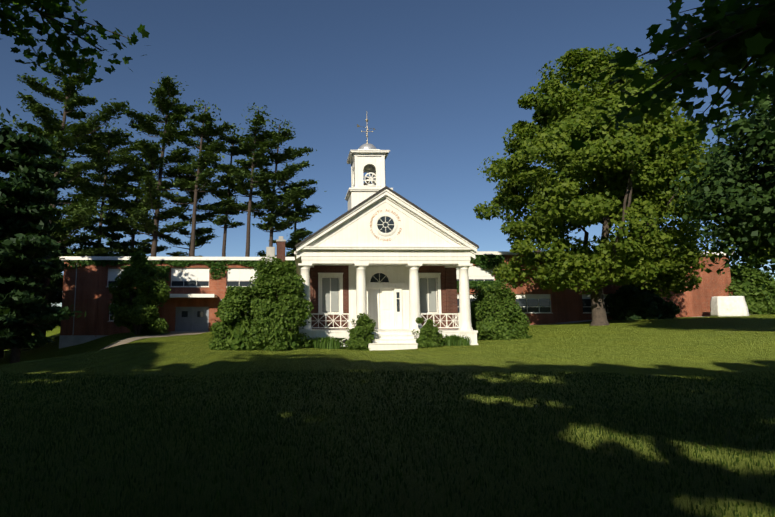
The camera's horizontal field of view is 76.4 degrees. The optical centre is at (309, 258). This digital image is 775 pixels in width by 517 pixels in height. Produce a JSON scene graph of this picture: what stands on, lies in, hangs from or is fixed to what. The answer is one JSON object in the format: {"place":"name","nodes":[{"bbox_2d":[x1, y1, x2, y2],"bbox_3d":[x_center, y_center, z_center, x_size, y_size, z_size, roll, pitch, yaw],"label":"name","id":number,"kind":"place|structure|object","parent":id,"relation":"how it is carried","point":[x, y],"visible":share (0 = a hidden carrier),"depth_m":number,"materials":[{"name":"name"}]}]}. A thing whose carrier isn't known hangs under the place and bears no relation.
{"place":"outdoors","nodes":[
{"label":"outdoors","id":0,"kind":"place"},
{"bbox_2d":[100,332,205,349],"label":"path gravel","id":1,"kind":"structure","parent":0,"point":[125,341],"depth_m":35.09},
{"bbox_2d":[0,314,774,516],"bbox_3d":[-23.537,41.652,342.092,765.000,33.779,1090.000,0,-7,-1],"label":"terrain","id":2,"kind":"structure","parent":0,"point":[726,346],"depth_m":6.75,"materials":[{"name":"green plant"}]},
{"bbox_2d":[0,257,60,351],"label":"tree","id":3,"kind":"object","parent":2,"relation":"on","point":[46,327],"depth_m":43.74,"materials":[{"name":"green plant"}]},
{"bbox_2d":[0,258,62,357],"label":"tree","id":4,"kind":"object","parent":2,"relation":"on","point":[51,289],"visible":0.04,"depth_m":51.38,"materials":[{"name":"green plant"}]},
{"bbox_2d":[0,106,70,348],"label":"hemlock tree","id":5,"kind":"object","parent":2,"relation":"on","point":[9,259],"visible":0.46,"depth_m":29.27,"materials":[{"name":"green plant"}]},
{"bbox_2d":[0,120,85,363],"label":"hemlock tree","id":6,"kind":"object","parent":2,"relation":"on","point":[31,181],"visible":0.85,"depth_m":29.54,"materials":[{"name":"green plant"}]},
{"bbox_2d":[0,1,87,84],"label":"tree branch","id":7,"kind":"object","parent":2,"relation":"on","point":[23,36],"visible":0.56,"depth_m":8.07,"materials":[{"name":"green plant"}]},
{"bbox_2d":[37,238,73,327],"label":"tree","id":8,"kind":"object","parent":2,"relation":"on","point":[53,281],"visible":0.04,"depth_m":59.66,"materials":[{"name":"green plant"}]},
{"bbox_2d":[49,220,71,327],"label":"tree","id":9,"kind":"object","parent":2,"relation":"on","point":[58,293],"depth_m":70.13,"materials":[{"name":"green plant"}]},
{"bbox_2d":[33,119,104,256],"bbox_3d":[-35.375,-3.292,62.474,14.793,29.697,13.804,-2,-7,19],"label":"white pine tree","id":10,"kind":"object","parent":2,"relation":"on","point":[96,220],"visible":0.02,"depth_m":64.34,"materials":[{"name":"green plant"}]},
{"bbox_2d":[0,44,140,347],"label":"white pine tree","id":11,"kind":"object","parent":2,"relation":"on","point":[82,210],"visible":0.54,"depth_m":55.45,"materials":[{"name":"green plant"}]},
{"bbox_2d":[0,0,149,84],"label":"tree branch","id":12,"kind":"object","parent":2,"relation":"on","point":[53,9],"visible":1,"depth_m":7.35,"materials":[{"name":"green plant"}]},
{"bbox_2d":[48,231,126,326],"bbox_3d":[-27.350,3.038,57.791,11.068,12.676,9.860,0,-7,-1],"label":"tree","id":13,"kind":"object","parent":2,"relation":"on","point":[58,298],"visible":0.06,"depth_m":56.99,"materials":[{"name":"green plant"}]},
{"bbox_2d":[61,122,140,247],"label":"white pine tree","id":14,"kind":"object","parent":2,"relation":"on","point":[100,177],"visible":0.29,"depth_m":68.39,"materials":[{"name":"green plant"}]},
{"bbox_2d":[90,211,140,256],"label":"tree","id":15,"kind":"object","parent":2,"relation":"on","point":[115,236],"visible":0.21,"depth_m":75.58,"materials":[{"name":"green plant"}]},
{"bbox_2d":[81,149,178,256],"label":"white pine tree","id":16,"kind":"object","parent":2,"relation":"on","point":[145,245],"visible":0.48,"depth_m":65.41,"materials":[{"name":"green plant"}]},
{"bbox_2d":[108,250,170,334],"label":"small tree","id":17,"kind":"object","parent":2,"relation":"on","point":[136,311],"visible":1,"depth_m":38.72,"materials":[{"name":"green plant"}]},
{"bbox_2d":[101,72,224,256],"bbox_3d":[-20.392,-7.701,63.165,14.741,33.221,15.069,5,-9,-40],"label":"white pine tree","id":18,"kind":"object","parent":2,"relation":"on","point":[150,151],"visible":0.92,"depth_m":61.50,"materials":[{"name":"green plant"}]},
{"bbox_2d":[59,256,294,347],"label":"wing","id":19,"kind":"structure","parent":2,"relation":"on","point":[197,296],"depth_m":44.64,"materials":[{"name":"red brick"}]},
{"bbox_2d":[67,258,298,290],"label":"ivy","id":20,"kind":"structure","parent":19,"relation":"attached to","point":[173,263],"depth_m":44.78,"materials":[{"name":"green plant"}]},
{"bbox_2d":[150,169,228,256],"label":"white pine tree","id":21,"kind":"object","parent":2,"relation":"on","point":[200,239],"visible":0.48,"depth_m":69.54,"materials":[{"name":"green plant"}]},
{"bbox_2d":[154,98,239,256],"bbox_3d":[-14.855,-5.834,61.049,11.674,28.980,9.754,-1,-7,10],"label":"white pine tree","id":22,"kind":"object","parent":2,"relation":"on","point":[211,151],"visible":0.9,"depth_m":60.85,"materials":[{"name":"green plant"}]},
{"bbox_2d":[197,122,272,256],"bbox_3d":[-10.538,-4.588,65.370,9.876,27.385,9.048,-6,-9,40],"label":"white pine tree","id":23,"kind":"object","parent":2,"relation":"on","point":[228,196],"visible":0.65,"depth_m":65.00,"materials":[{"name":"green plant"}]},
{"bbox_2d":[208,286,262,350],"bbox_3d":[-3.292,2.803,22.582,2.910,3.060,2.681,0,-7,-1],"label":"lilac shrub","id":24,"kind":"object","parent":2,"relation":"on","point":[230,330],"visible":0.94,"depth_m":21.80,"materials":[{"name":"green plant"}]},
{"bbox_2d":[217,102,290,256],"bbox_3d":[-6.928,-5.657,62.104,9.540,29.001,9.531,0,-7,-1],"label":"white pine tree","id":25,"kind":"object","parent":2,"relation":"on","point":[263,138],"visible":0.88,"depth_m":61.94,"materials":[{"name":"green plant"}]},
{"bbox_2d":[243,255,313,350],"bbox_3d":[-1.709,2.148,23.286,3.754,4.538,3.672,0,-7,-1],"label":"lilac shrub","id":26,"kind":"object","parent":2,"relation":"on","point":[280,316],"visible":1,"depth_m":22.25,"materials":[{"name":"green plant"}]},
{"bbox_2d":[232,115,325,246],"bbox_3d":[-3.529,-4.989,64.147,13.211,28.255,10.652,5,-8,-37],"label":"white pine tree","id":27,"kind":"object","parent":2,"relation":"on","point":[286,199],"visible":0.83,"depth_m":63.93,"materials":[{"name":"green plant"}]},
{"bbox_2d":[256,184,321,256],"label":"white pine tree","id":28,"kind":"object","parent":2,"relation":"on","point":[298,236],"visible":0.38,"depth_m":67.21,"materials":[{"name":"green plant"}]},
{"bbox_2d":[299,338,319,347],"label":"daylilies","id":29,"kind":"object","parent":2,"relation":"on","point":[312,343],"visible":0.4,"depth_m":23.74,"materials":[{"name":"green plant"}]},
{"bbox_2d":[308,336,343,348],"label":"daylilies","id":30,"kind":"object","parent":2,"relation":"on","point":[327,342],"visible":0.92,"depth_m":23.67,"materials":[{"name":"green plant"}]},
{"bbox_2d":[345,313,379,350],"bbox_3d":[2.527,3.585,23.516,1.751,1.916,1.704,0,-7,-1],"label":"shrub","id":31,"kind":"object","parent":2,"relation":"on","point":[361,335],"visible":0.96,"depth_m":23.18,"materials":[{"name":"green plant"}]},
{"bbox_2d":[266,186,478,328],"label":"building body","id":32,"kind":"structure","parent":2,"relation":"on","point":[332,288],"depth_m":26.93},
{"bbox_2d":[345,119,392,210],"bbox_3d":[3.799,-5.670,31.908,2.760,8.490,2.760,0,-7,-1],"label":"cupola","id":33,"kind":"object","parent":32,"relation":"on","point":[368,158],"visible":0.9,"depth_m":30.96,"materials":[{"name":"white paint"}]},
{"bbox_2d":[296,189,477,349],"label":"portico","id":34,"kind":"structure","parent":2,"relation":"on","point":[414,245],"depth_m":24.88,"materials":[{"name":"white paint"}]},
{"bbox_2d":[370,209,401,240],"bbox_3d":[3.920,-1.726,25.080,1.649,1.675,0.024,0,-7,-1],"label":"lettering","id":35,"kind":"object","parent":34,"relation":"attached to","point":[387,211],"visible":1,"depth_m":25.10,"materials":[{"name":"beige paint"}]},
{"bbox_2d":[0,368,774,516],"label":"grass blades","id":36,"kind":"object","parent":2,"relation":"on","point":[585,506],"depth_m":5.90,"materials":[{"name":"green plant"}]},
{"bbox_2d":[412,317,445,347],"bbox_3d":[5.864,3.664,23.831,1.496,1.559,1.532,5,-9,-40],"label":"shrub","id":37,"kind":"object","parent":2,"relation":"on","point":[429,334],"visible":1,"depth_m":23.48,"materials":[{"name":"green plant"}]},
{"bbox_2d":[438,334,470,345],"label":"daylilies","id":38,"kind":"object","parent":2,"relation":"on","point":[453,340],"visible":0.79,"depth_m":23.88,"materials":[{"name":"green plant"}]},
{"bbox_2d":[470,280,531,339],"bbox_3d":[10.979,3.157,29.089,3.903,3.624,3.806,0,-7,-1],"label":"shrub","id":39,"kind":"object","parent":2,"relation":"on","point":[500,317],"visible":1,"depth_m":28.01,"materials":[{"name":"green plant"}]},
{"bbox_2d":[458,316,709,328],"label":"concrete walk","id":40,"kind":"structure","parent":2,"relation":"on","point":[591,320],"depth_m":45.80,"materials":[{"name":"grey concrete"}]},
{"bbox_2d":[456,251,732,324],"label":"wing","id":41,"kind":"structure","parent":2,"relation":"on","point":[538,304],"depth_m":46.92,"materials":[{"name":"red brick"}]},
{"bbox_2d":[457,253,515,292],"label":"ivy","id":42,"kind":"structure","parent":41,"relation":"attached to","point":[485,262],"depth_m":46.80,"materials":[{"name":"green plant"}]},
{"bbox_2d":[473,43,742,325],"bbox_3d":[23.047,-6.259,39.410,17.947,23.432,17.542,0,-7,-1],"label":"tree","id":43,"kind":"object","parent":2,"relation":"on","point":[632,171],"visible":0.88,"depth_m":36.23,"materials":[{"name":"green plant"}]},
{"bbox_2d":[604,281,679,319],"bbox_3d":[30.227,3.752,44.567,6.740,4.178,4.393,0,-7,-1],"label":"bush","id":44,"kind":"object","parent":2,"relation":"on","point":[629,301],"visible":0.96,"depth_m":43.27,"materials":[{"name":"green plant"}]},
{"bbox_2d":[666,63,774,291],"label":"tree","id":45,"kind":"object","parent":2,"relation":"on","point":[739,188],"visible":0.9,"depth_m":22.13,"materials":[{"name":"green plant"}]},
{"bbox_2d":[710,296,748,316],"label":"white block","id":46,"kind":"structure","parent":2,"relation":"on","point":[728,305],"depth_m":43.52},
{"bbox_2d":[725,254,774,313],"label":"shrub","id":47,"kind":"object","parent":2,"relation":"on","point":[759,299],"visible":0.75,"depth_m":46.44,"materials":[{"name":"green plant"}]},
{"bbox_2d":[732,175,774,263],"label":"tree","id":48,"kind":"object","parent":2,"relation":"on","point":[746,241],"depth_m":50.01,"materials":[{"name":"green plant"}]},
{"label":"low shade tree","id":49,"kind":"object","parent":2,"relation":"on","visible":0},
{"bbox_2d":[569,0,774,150],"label":"tree branch","id":50,"kind":"object","parent":49,"relation":"attached to","point":[732,36],"visible":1,"depth_m":3.76,"materials":[{"name":"green plant"}]},
{"bbox_2d":[642,0,772,150],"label":"tree branch","id":51,"kind":"object","parent":49,"relation":"attached to","point":[702,135],"visible":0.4,"depth_m":5.21,"materials":[{"name":"green plant"}]},
{"bbox_2d":[0,0,774,306],"label":"sky","id":52,"kind":"structure","parent":0,"point":[439,84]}
]}

